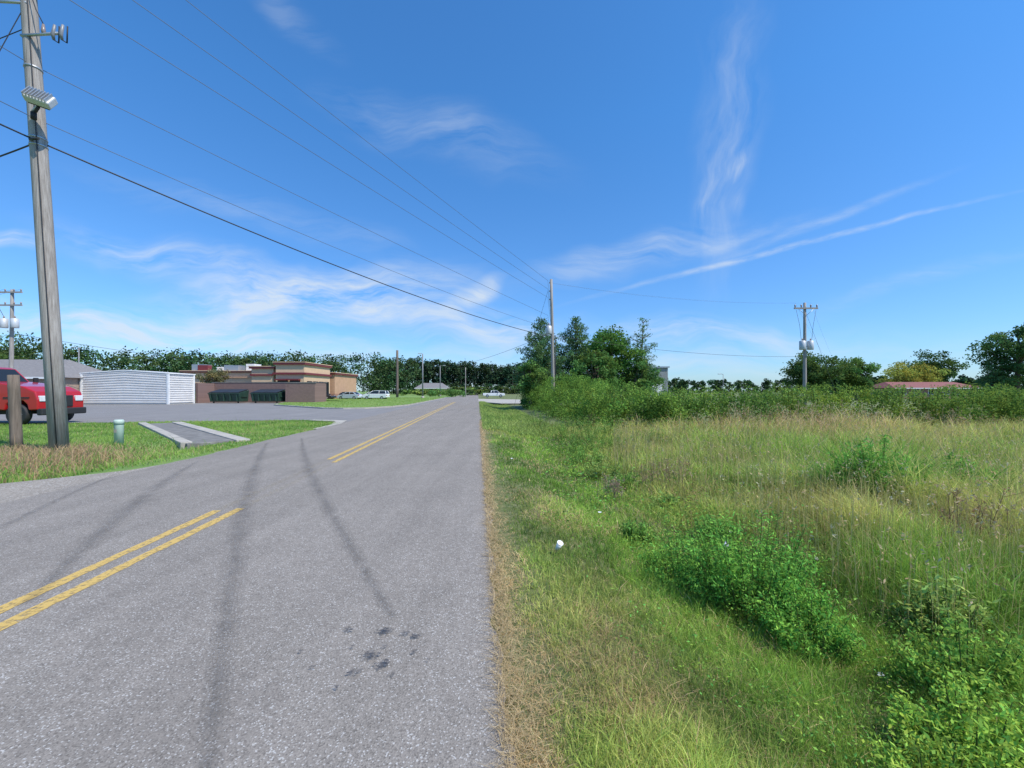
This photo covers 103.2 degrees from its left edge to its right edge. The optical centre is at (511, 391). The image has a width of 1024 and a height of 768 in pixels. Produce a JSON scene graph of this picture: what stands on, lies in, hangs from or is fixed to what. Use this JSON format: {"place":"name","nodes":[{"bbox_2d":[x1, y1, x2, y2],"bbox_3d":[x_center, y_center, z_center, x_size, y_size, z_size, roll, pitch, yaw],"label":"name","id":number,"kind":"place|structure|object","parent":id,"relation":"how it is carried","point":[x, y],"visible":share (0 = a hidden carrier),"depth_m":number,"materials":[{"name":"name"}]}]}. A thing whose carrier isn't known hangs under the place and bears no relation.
{"place":"outdoors","nodes":[
{"label":"outdoors","id":0,"kind":"place"},
{"bbox_2d":[179,370,251,370],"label":"wing coping","id":1,"kind":"object","parent":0,"point":[216,370],"visible":0.14,"depth_m":71.68,"materials":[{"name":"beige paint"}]},
{"bbox_2d":[198,365,211,369],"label":"rooftop red unit","id":2,"kind":"object","parent":1,"relation":"on","point":[204,367],"visible":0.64,"depth_m":72.60,"materials":[{"name":"metal"}]},
{"bbox_2d":[224,365,245,369],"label":"rooftop unit","id":3,"kind":"object","parent":1,"relation":"on","point":[234,367],"visible":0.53,"depth_m":73.00,"materials":[{"name":"metal"}]},
{"bbox_2d":[183,372,251,382],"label":"wing wall","id":4,"kind":"structure","parent":0,"point":[239,374],"depth_m":72.05,"materials":[{"name":"paint"}]},
{"bbox_2d":[180,371,251,372],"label":"wing cornice","id":5,"kind":"structure","parent":4,"relation":"attached to","point":[212,371],"depth_m":71.75,"materials":[{"name":"paint"}]},
{"bbox_2d":[0,393,516,767],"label":"road","id":6,"kind":"structure","parent":0,"point":[185,653],"depth_m":2.98,"materials":[{"name":"asphalt"}]},
{"bbox_2d":[0,403,452,630],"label":"line","id":7,"kind":"object","parent":6,"relation":"on","point":[65,594],"visible":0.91,"depth_m":3.72,"materials":[{"name":"yellow paint"}]},
{"bbox_2d":[314,420,346,428],"bbox_3d":[-9.185,1.616,20.568,1.889,0.001,6.370,0,0,-28],"label":"concrete gutter","id":8,"kind":"object","parent":6,"relation":"on","point":[338,421],"visible":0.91,"depth_m":21.56,"materials":[{"name":"concrete"}]},
{"bbox_2d":[299,627,429,687],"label":"oil drips","id":9,"kind":"object","parent":6,"relation":"on","point":[385,630],"visible":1,"depth_m":2.47,"materials":[{"name":"grey"}]},
{"bbox_2d":[415,383,448,387],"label":"roof","id":10,"kind":"structure","parent":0,"point":[431,385],"depth_m":187.08,"materials":[{"name":"grey"}]},
{"bbox_2d":[478,399,520,403],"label":"concrete driveway","id":11,"kind":"structure","parent":0,"point":[507,401],"depth_m":62.82,"materials":[{"name":"concrete"}]},
{"bbox_2d":[0,391,1023,767],"bbox_3d":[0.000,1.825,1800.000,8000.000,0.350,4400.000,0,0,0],"label":"ground","id":12,"kind":"structure","parent":0,"point":[532,603],"depth_m":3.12,"materials":[{"name":"plant"}]},
{"bbox_2d":[0,352,27,359],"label":"broadleaf tree","id":13,"kind":"object","parent":12,"relation":"on","point":[3,356],"visible":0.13,"depth_m":72.98,"materials":[{"name":"green plant"}]},
{"bbox_2d":[7,375,23,449],"bbox_3d":[-13.945,0.625,11.400,0.340,2.161,0.250,0,0,0],"label":"wooden post","id":14,"kind":"object","parent":12,"relation":"on","point":[14,410],"visible":0.89,"depth_m":11.32,"materials":[{"name":"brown wood"}]},
{"bbox_2d":[0,0,69,450],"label":"utility pole","id":15,"kind":"object","parent":12,"relation":"on","point":[38,99],"visible":0.98,"depth_m":10.86,"materials":[{"name":"grey wood"}]},
{"bbox_2d":[0,0,834,407],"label":"power lines","id":16,"kind":"structure","parent":15,"relation":"attached to","point":[274,184],"depth_m":15.85,"materials":[{"name":"metal"}]},
{"bbox_2d":[0,464,162,502],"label":"gravel shoulder","id":17,"kind":"object","parent":12,"relation":"on","point":[12,491],"visible":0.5,"depth_m":7.10},
{"bbox_2d":[113,419,123,444],"bbox_3d":[-12.100,1.275,12.500,0.250,0.790,0.250,0,0,0],"label":"utility pedestal","id":18,"kind":"object","parent":12,"relation":"on","point":[118,430],"visible":0.91,"depth_m":12.42,"materials":[{"name":"plastic"}]},
{"bbox_2d":[138,422,249,449],"bbox_3d":[-13.689,1.855,16.758,11.901,0.590,1.737,0,0,42],"label":"concrete drain chute","id":19,"kind":"object","parent":12,"relation":"on","point":[185,435],"visible":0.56,"depth_m":15.06,"materials":[{"name":"concrete"}]},
{"bbox_2d":[194,368,230,382],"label":"ornamental tree","id":20,"kind":"object","parent":12,"relation":"on","point":[213,376],"visible":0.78,"depth_m":65.78,"materials":[{"name":"green plant"}]},
{"bbox_2d":[0,397,444,483],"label":"lawn grass","id":21,"kind":"structure","parent":12,"relation":"on","point":[78,450],"depth_m":11.85,"materials":[{"name":"plant"}]},
{"bbox_2d":[0,397,449,423],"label":"parking lot","id":22,"kind":"structure","parent":12,"relation":"on","point":[217,411],"depth_m":31.03,"materials":[{"name":"asphalt"}]},
{"bbox_2d":[0,289,22,368],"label":"utility pole","id":23,"kind":"object","parent":22,"relation":"on","point":[14,322],"visible":0.88,"depth_m":40.86,"materials":[{"name":"grey wood"}]},
{"bbox_2d":[0,367,85,423],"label":"red truck","id":24,"kind":"object","parent":22,"relation":"on","point":[33,398],"visible":0.72,"depth_m":19.89,"materials":[{"name":"paint"}]},
{"bbox_2d":[27,378,79,390],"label":"walls","id":25,"kind":"structure","parent":22,"relation":"on","point":[74,383],"depth_m":49.02,"materials":[{"name":"brown"}]},
{"bbox_2d":[0,359,101,377],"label":"roof","id":26,"kind":"structure","parent":25,"relation":"on","point":[34,368],"depth_m":49.54,"materials":[{"name":"grey"}]},
{"bbox_2d":[167,374,169,403],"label":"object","id":27,"kind":"object","parent":22,"relation":"on","point":[168,388],"visible":0.86,"depth_m":49.87,"materials":[{"name":"metal"}]},
{"bbox_2d":[170,374,192,403],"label":"wall","id":28,"kind":"structure","parent":22,"relation":"on","point":[181,388],"depth_m":51.99,"materials":[{"name":"metal"}]},
{"bbox_2d":[196,383,213,402],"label":"wall","id":29,"kind":"structure","parent":22,"relation":"on","point":[202,391],"depth_m":56.21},
{"bbox_2d":[207,389,248,402],"bbox_3d":[-38.590,0.678,55.330,4.260,1.895,2.140,0,0,0],"label":"dumpster","id":30,"kind":"object","parent":22,"relation":"on","point":[231,395],"visible":0.95,"depth_m":54.53,"materials":[{"name":"green metal"}]},
{"bbox_2d":[250,389,284,402],"bbox_3d":[-33.390,0.678,55.730,3.860,1.895,2.140,0,0,0],"label":"dumpster","id":31,"kind":"object","parent":22,"relation":"on","point":[269,395],"visible":0.89,"depth_m":54.91,"materials":[{"name":"green metal"}]},
{"bbox_2d":[214,383,325,401],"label":"wall","id":32,"kind":"structure","parent":22,"relation":"on","point":[251,387],"depth_m":58.30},
{"bbox_2d":[285,383,287,401],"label":"wall","id":33,"kind":"structure","parent":22,"relation":"on","point":[286,392],"depth_m":55.20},
{"bbox_2d":[288,383,315,401],"bbox_3d":[-28.640,0.275,55.350,3.680,2.750,0.300,0,0,0],"label":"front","id":34,"kind":"object","parent":22,"relation":"on","point":[301,392],"visible":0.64,"depth_m":55.20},
{"bbox_2d":[212,382,326,382],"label":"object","id":35,"kind":"structure","parent":34,"relation":"on","point":[269,382],"depth_m":58.25,"materials":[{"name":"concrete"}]},
{"bbox_2d":[276,365,329,393],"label":"entry tower wall","id":36,"kind":"structure","parent":22,"relation":"on","point":[303,368],"depth_m":70.50,"materials":[{"name":"paint"}]},
{"bbox_2d":[272,372,304,374],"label":"tower band","id":37,"kind":"object","parent":36,"relation":"attached to","point":[288,373],"visible":1,"depth_m":69.80,"materials":[{"name":"paint"}]},
{"bbox_2d":[273,362,331,367],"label":"entry tower cornice","id":38,"kind":"structure","parent":36,"relation":"attached to","point":[293,363],"depth_m":69.76,"materials":[{"name":"paint"}]},
{"bbox_2d":[316,383,324,401],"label":"wall","id":39,"kind":"structure","parent":22,"relation":"on","point":[320,392],"depth_m":56.83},
{"bbox_2d":[337,392,362,398],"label":"parked car","id":40,"kind":"object","parent":22,"relation":"on","point":[353,395],"visible":0.88,"depth_m":78.18,"materials":[{"name":"paint"}]},
{"bbox_2d":[274,397,445,408],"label":"grass island","id":41,"kind":"structure","parent":22,"relation":"on","point":[354,403],"depth_m":48.25,"materials":[{"name":"plant"}]},
{"bbox_2d":[362,390,389,398],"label":"parked suv","id":42,"kind":"object","parent":22,"relation":"on","point":[380,394],"visible":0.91,"depth_m":78.68,"materials":[{"name":"paint"}]},
{"bbox_2d":[396,350,398,396],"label":"utility pole","id":43,"kind":"object","parent":12,"relation":"on","point":[397,387],"visible":0.91,"depth_m":108.72,"materials":[{"name":"brown wood"}]},
{"bbox_2d":[424,389,448,396],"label":"shrub","id":44,"kind":"object","parent":12,"relation":"on","point":[433,393],"visible":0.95,"depth_m":121.32,"materials":[{"name":"green plant"}]},
{"bbox_2d":[446,389,465,396],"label":"shrub","id":45,"kind":"object","parent":12,"relation":"on","point":[450,392],"visible":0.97,"depth_m":111.59,"materials":[{"name":"green plant"}]},
{"bbox_2d":[483,390,504,396],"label":"pickup truck","id":46,"kind":"object","parent":12,"relation":"on","point":[494,393],"visible":1,"depth_m":105.14,"materials":[{"name":"paint"}]},
{"bbox_2d":[0,331,1023,395],"bbox_3d":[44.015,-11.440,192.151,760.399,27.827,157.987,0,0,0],"label":"distant tree line","id":47,"kind":"object","parent":12,"relation":"on","point":[410,370],"visible":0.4,"depth_m":188.02,"materials":[{"name":"green plant"}]},
{"bbox_2d":[515,359,547,408],"bbox_3d":[2.055,-0.585,40.019,3.495,5.110,4.456,0,0,0],"label":"broadleaf tree","id":48,"kind":"object","parent":12,"relation":"on","point":[526,381],"visible":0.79,"depth_m":39.27,"materials":[{"name":"green plant"}]},
{"bbox_2d":[511,317,567,395],"bbox_3d":[2.722,-2.873,42.074,6.233,9.646,5.793,0,0,0],"label":"pine tree","id":49,"kind":"object","parent":12,"relation":"on","point":[541,357],"visible":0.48,"depth_m":41.35,"materials":[{"name":"green plant"}]},
{"bbox_2d":[523,401,555,426],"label":"tall weed","id":50,"kind":"object","parent":12,"relation":"on","point":[541,420],"visible":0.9,"depth_m":21.40,"materials":[{"name":"green plant"}]},
{"bbox_2d":[546,279,555,409],"bbox_3d":[3.263,-3.749,33.936,0.844,11.206,0.471,0,0,-11],"label":"utility pole","id":51,"kind":"object","parent":12,"relation":"on","point":[549,329],"visible":0.9,"depth_m":33.88,"materials":[{"name":"grey wood"}]},
{"bbox_2d":[533,414,571,432],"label":"tall weed","id":52,"kind":"object","parent":12,"relation":"on","point":[537,421],"visible":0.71,"depth_m":17.95,"materials":[{"name":"green plant"}]},
{"bbox_2d":[555,540,562,550],"bbox_3d":[0.475,1.577,4.130,0.066,0.094,0.067,20,25,0],"label":"paper cup","id":53,"kind":"object","parent":12,"relation":"on","point":[559,544],"visible":1,"depth_m":4.11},
{"bbox_2d":[545,415,585,439],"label":"tall weed","id":54,"kind":"object","parent":12,"relation":"on","point":[563,430],"visible":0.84,"depth_m":15.98,"materials":[{"name":"green plant"}]},
{"bbox_2d":[551,432,598,455],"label":"tall weed","id":55,"kind":"object","parent":12,"relation":"on","point":[580,446],"visible":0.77,"depth_m":12.13,"materials":[{"name":"green plant"}]},
{"bbox_2d":[554,316,598,401],"bbox_3d":[7.054,-3.131,44.011,6.248,10.162,5.807,0,0,30],"label":"pine tree","id":56,"kind":"object","parent":12,"relation":"on","point":[569,354],"visible":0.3,"depth_m":43.53,"materials":[{"name":"green plant"}]},
{"bbox_2d":[566,445,609,465],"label":"tall weed","id":57,"kind":"object","parent":12,"relation":"on","point":[580,455],"visible":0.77,"depth_m":10.62,"materials":[{"name":"green plant"}]},
{"bbox_2d":[567,415,616,443],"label":"tall weed","id":58,"kind":"object","parent":12,"relation":"on","point":[593,428],"visible":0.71,"depth_m":14.19,"materials":[{"name":"green plant"}]},
{"bbox_2d":[570,348,618,399],"bbox_3d":[8.316,-1.122,41.072,5.119,6.230,4.946,0,0,0],"label":"broadleaf tree","id":59,"kind":"object","parent":12,"relation":"on","point":[601,360],"visible":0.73,"depth_m":40.37,"materials":[{"name":"green plant"}]},
{"bbox_2d":[581,453,627,477],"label":"tall weed","id":60,"kind":"object","parent":12,"relation":"on","point":[596,469],"visible":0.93,"depth_m":9.07,"materials":[{"name":"green plant"}]},
{"bbox_2d":[578,411,631,435],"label":"tall weed","id":61,"kind":"object","parent":12,"relation":"on","point":[606,420],"visible":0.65,"depth_m":15.44,"materials":[{"name":"green plant"}]},
{"bbox_2d":[584,426,631,451],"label":"tall weed","id":62,"kind":"object","parent":12,"relation":"on","point":[602,442],"visible":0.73,"depth_m":12.39,"materials":[{"name":"green plant"}]},
{"bbox_2d":[592,472,625,502],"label":"dead stalks","id":63,"kind":"object","parent":12,"relation":"on","point":[615,488],"visible":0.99,"depth_m":7.18,"materials":[{"name":"grey plant"}]},
{"bbox_2d":[582,324,645,396],"bbox_3d":[10.534,-2.673,43.648,7.788,9.272,7.214,0,0,29],"label":"broadleaf tree","id":64,"kind":"object","parent":12,"relation":"on","point":[617,349],"visible":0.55,"depth_m":42.59,"materials":[{"name":"green plant"}]},
{"bbox_2d":[605,470,643,490],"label":"tall weed","id":65,"kind":"object","parent":12,"relation":"on","point":[629,479],"visible":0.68,"depth_m":7.98,"materials":[{"name":"green plant"}]},
{"bbox_2d":[618,516,659,547],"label":"tall weed","id":66,"kind":"object","parent":12,"relation":"on","point":[629,529],"visible":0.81,"depth_m":4.96,"materials":[{"name":"green plant"}]},
{"bbox_2d":[618,357,664,399],"bbox_3d":[13.521,-0.850,42.962,4.832,5.704,5.113,0,0,0],"label":"broadleaf tree","id":67,"kind":"object","parent":12,"relation":"on","point":[647,379],"visible":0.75,"depth_m":42.22,"materials":[{"name":"green plant"}]},
{"bbox_2d":[621,317,667,391],"bbox_3d":[14.403,-3.095,45.085,5.254,10.101,5.417,0,0,0],"label":"pine tree","id":68,"kind":"object","parent":12,"relation":"on","point":[642,341],"visible":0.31,"depth_m":44.67,"materials":[{"name":"green plant"}]},
{"bbox_2d":[625,368,667,398],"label":"walls","id":69,"kind":"structure","parent":12,"relation":"on","point":[664,372],"depth_m":74.00,"materials":[{"name":"grey metal"}]},
{"bbox_2d":[630,426,678,442],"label":"tall weed","id":70,"kind":"object","parent":12,"relation":"on","point":[654,435],"visible":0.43,"depth_m":13.23,"materials":[{"name":"green plant"}]},
{"bbox_2d":[634,457,696,492],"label":"dead stalks","id":71,"kind":"object","parent":12,"relation":"on","point":[666,469],"visible":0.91,"depth_m":7.68,"materials":[{"name":"beige plant"}]},
{"bbox_2d":[649,490,682,510],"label":"tall weed","id":72,"kind":"object","parent":12,"relation":"on","point":[666,500],"visible":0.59,"depth_m":6.57,"materials":[{"name":"green plant"}]},
{"bbox_2d":[635,529,723,592],"bbox_3d":[1.696,1.643,3.940,0.918,0.608,0.667,0,0,0],"label":"ragweed bush","id":73,"kind":"object","parent":12,"relation":"on","point":[664,557],"visible":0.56,"depth_m":3.89,"materials":[{"name":"green plant"}]},
{"bbox_2d":[692,510,741,543],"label":"tall weed","id":74,"kind":"object","parent":12,"relation":"on","point":[711,526],"visible":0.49,"depth_m":5.16,"materials":[{"name":"green plant"}]},
{"bbox_2d":[667,507,837,627],"bbox_3d":[2.079,1.496,3.567,1.219,0.997,1.032,0,0,34],"label":"ragweed bush","id":75,"kind":"object","parent":12,"relation":"on","point":[736,580],"visible":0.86,"depth_m":3.44,"materials":[{"name":"green plant"}]},
{"bbox_2d":[509,436,1023,767],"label":"ground weeds","id":76,"kind":"object","parent":12,"relation":"on","point":[806,699],"visible":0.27,"depth_m":3.25,"materials":[{"name":"green plant"}]},
{"bbox_2d":[519,370,1023,431],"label":"hedgerow thicket","id":77,"kind":"object","parent":12,"relation":"on","point":[1008,403],"visible":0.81,"depth_m":18.19,"materials":[{"name":"green plant"}]},
{"bbox_2d":[730,455,841,494],"bbox_3d":[5.215,1.490,7.638,2.557,0.685,2.217,0,0,0],"label":"johnson grass clump","id":78,"kind":"object","parent":12,"relation":"on","point":[799,473],"visible":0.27,"depth_m":7.36,"materials":[{"name":"green plant"}]},
{"bbox_2d":[710,400,895,428],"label":"dead stalks","id":79,"kind":"object","parent":12,"relation":"on","point":[811,408],"visible":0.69,"depth_m":15.93,"materials":[{"name":"beige plant"}]},
{"bbox_2d":[794,303,817,407],"bbox_3d":[31.000,-3.750,42.820,2.500,11.200,0.740,0,0,0],"label":"utility pole","id":80,"kind":"object","parent":12,"relation":"on","point":[805,345],"visible":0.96,"depth_m":42.84,"materials":[{"name":"grey wood"}]},
{"bbox_2d":[753,575,869,668],"bbox_3d":[2.179,1.697,3.011,0.640,0.574,0.556,0,0,0],"label":"ragweed bush","id":81,"kind":"object","parent":12,"relation":"on","point":[790,631],"visible":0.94,"depth_m":2.96,"materials":[{"name":"green plant"}]},
{"bbox_2d":[777,351,857,394],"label":"broadleaf tree","id":82,"kind":"object","parent":12,"relation":"on","point":[817,374],"visible":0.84,"depth_m":78.02,"materials":[{"name":"green plant"}]},
{"bbox_2d":[837,356,881,399],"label":"broadleaf tree","id":83,"kind":"object","parent":12,"relation":"on","point":[860,378],"visible":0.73,"depth_m":79.63,"materials":[{"name":"green plant"}]},
{"bbox_2d":[827,434,932,495],"bbox_3d":[6.192,1.239,6.709,1.567,1.168,1.142,0,0,0],"label":"tall weed","id":84,"kind":"object","parent":12,"relation":"on","point":[884,439],"visible":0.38,"depth_m":6.63,"materials":[{"name":"green plant"}]},
{"bbox_2d":[784,436,991,498],"bbox_3d":[6.143,1.286,6.873,2.738,1.059,2.681,0,0,38],"label":"johnson grass clump","id":85,"kind":"object","parent":12,"relation":"on","point":[840,461],"visible":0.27,"depth_m":6.74,"materials":[{"name":"green plant"}]},
{"bbox_2d":[827,403,983,427],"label":"dead stalks","id":86,"kind":"object","parent":12,"relation":"on","point":[920,414],"visible":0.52,"depth_m":16.09,"materials":[{"name":"beige plant"}]},
{"bbox_2d":[876,361,950,383],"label":"broadleaf tree","id":87,"kind":"object","parent":12,"relation":"on","point":[898,374],"visible":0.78,"depth_m":101.91,"materials":[{"name":"green plant"}]},
{"bbox_2d":[863,388,969,398],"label":"walls","id":88,"kind":"structure","parent":12,"relation":"on","point":[925,390],"depth_m":89.69,"materials":[{"name":"brown brick"}]},
{"bbox_2d":[871,382,978,387],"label":"roof","id":89,"kind":"structure","parent":88,"relation":"on","point":[920,384],"depth_m":92.10,"materials":[{"name":"metal"}]},
{"bbox_2d":[866,720,994,767],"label":"ragweed bush","id":90,"kind":"object","parent":12,"relation":"on","point":[920,754],"visible":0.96,"depth_m":1.89,"materials":[{"name":"green plant"}]},
{"bbox_2d":[903,349,969,381],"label":"broadleaf tree","id":91,"kind":"object","parent":12,"relation":"on","point":[947,362],"visible":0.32,"depth_m":103.12,"materials":[{"name":"green plant"}]},
{"bbox_2d":[889,571,999,640],"bbox_3d":[3.404,1.710,3.200,0.680,0.506,0.479,0,0,9],"label":"tall weed","id":92,"kind":"object","parent":12,"relation":"on","point":[942,604],"visible":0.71,"depth_m":3.17,"materials":[{"name":"green plant"}]},
{"bbox_2d":[875,611,1023,712],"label":"ragweed bush","id":93,"kind":"object","parent":12,"relation":"on","point":[959,651],"visible":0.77,"depth_m":2.58,"materials":[{"name":"green plant"}]},
{"bbox_2d":[876,666,1023,767],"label":"ragweed bush","id":94,"kind":"object","parent":12,"relation":"on","point":[1003,736],"visible":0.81,"depth_m":2.04,"materials":[{"name":"green plant"}]},
{"bbox_2d":[883,556,1023,638],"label":"johnson grass clump","id":95,"kind":"object","parent":12,"relation":"on","point":[993,604],"visible":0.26,"depth_m":3.26,"materials":[{"name":"green plant"}]},
{"bbox_2d":[898,449,1023,498],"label":"johnson grass clump","id":96,"kind":"object","parent":12,"relation":"on","point":[962,477],"visible":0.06,"depth_m":6.43,"materials":[{"name":"green plant"}]},
{"bbox_2d":[916,640,1023,724],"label":"johnson grass clump","id":97,"kind":"object","parent":12,"relation":"on","point":[985,672],"visible":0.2,"depth_m":2.46,"materials":[{"name":"green plant"}]},
{"bbox_2d":[933,449,1013,486],"bbox_3d":[7.252,1.365,6.527,1.059,0.833,0.801,0,0,-18],"label":"tall weed","id":98,"kind":"object","parent":12,"relation":"on","point":[962,460],"visible":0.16,"depth_m":6.55,"materials":[{"name":"green plant"}]},
{"bbox_2d":[933,487,1023,540],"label":"dead stalks","id":99,"kind":"object","parent":12,"relation":"on","point":[980,511],"visible":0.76,"depth_m":4.50,"materials":[{"name":"brown plant"}]},
{"bbox_2d":[968,357,1010,395],"bbox_3d":[66.339,-1.403,56.099,4.610,6.712,4.276,0,0,0],"label":"pine tree","id":100,"kind":"object","parent":12,"relation":"on","point":[990,369],"visible":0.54,"depth_m":55.71,"materials":[{"name":"green plant"}]},
{"bbox_2d":[962,322,1023,393],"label":"broadleaf tree","id":101,"kind":"object","parent":12,"relation":"on","point":[1007,350],"visible":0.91,"depth_m":55.07,"materials":[{"name":"green plant"}]},
{"bbox_2d":[0,0,1023,390],"label":"sky","id":102,"kind":"structure","parent":0,"point":[861,162],"materials":[{"name":"blue"}]},
{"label":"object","id":103,"kind":"object","parent":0,"visible":0},
{"bbox_2d":[330,374,355,393],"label":"wall","id":104,"kind":"structure","parent":103,"relation":"on","point":[341,383],"depth_m":84.45,"materials":[{"name":"beige paint"}]},
{"bbox_3d":[-47.700,1.620,51.990,10.600,0.100,4.020,0,0,0],"label":"skid","id":105,"kind":"object","parent":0,"visible":0},
{"bbox_2d":[82,371,166,403],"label":"front wall","id":106,"kind":"structure","parent":105,"relation":"on","point":[124,387],"depth_m":49.94,"materials":[{"name":"metal"}]},
{"bbox_2d":[79,370,195,374],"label":"roof","id":107,"kind":"structure","parent":106,"relation":"on","point":[138,371],"depth_m":49.87,"materials":[{"name":"metal"}]},
{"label":"middle base","id":108,"kind":"object","parent":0,"visible":0},
{"bbox_2d":[252,369,275,381],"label":"wall","id":109,"kind":"structure","parent":108,"relation":"on","point":[263,378],"depth_m":70.55,"materials":[{"name":"beige paint"}]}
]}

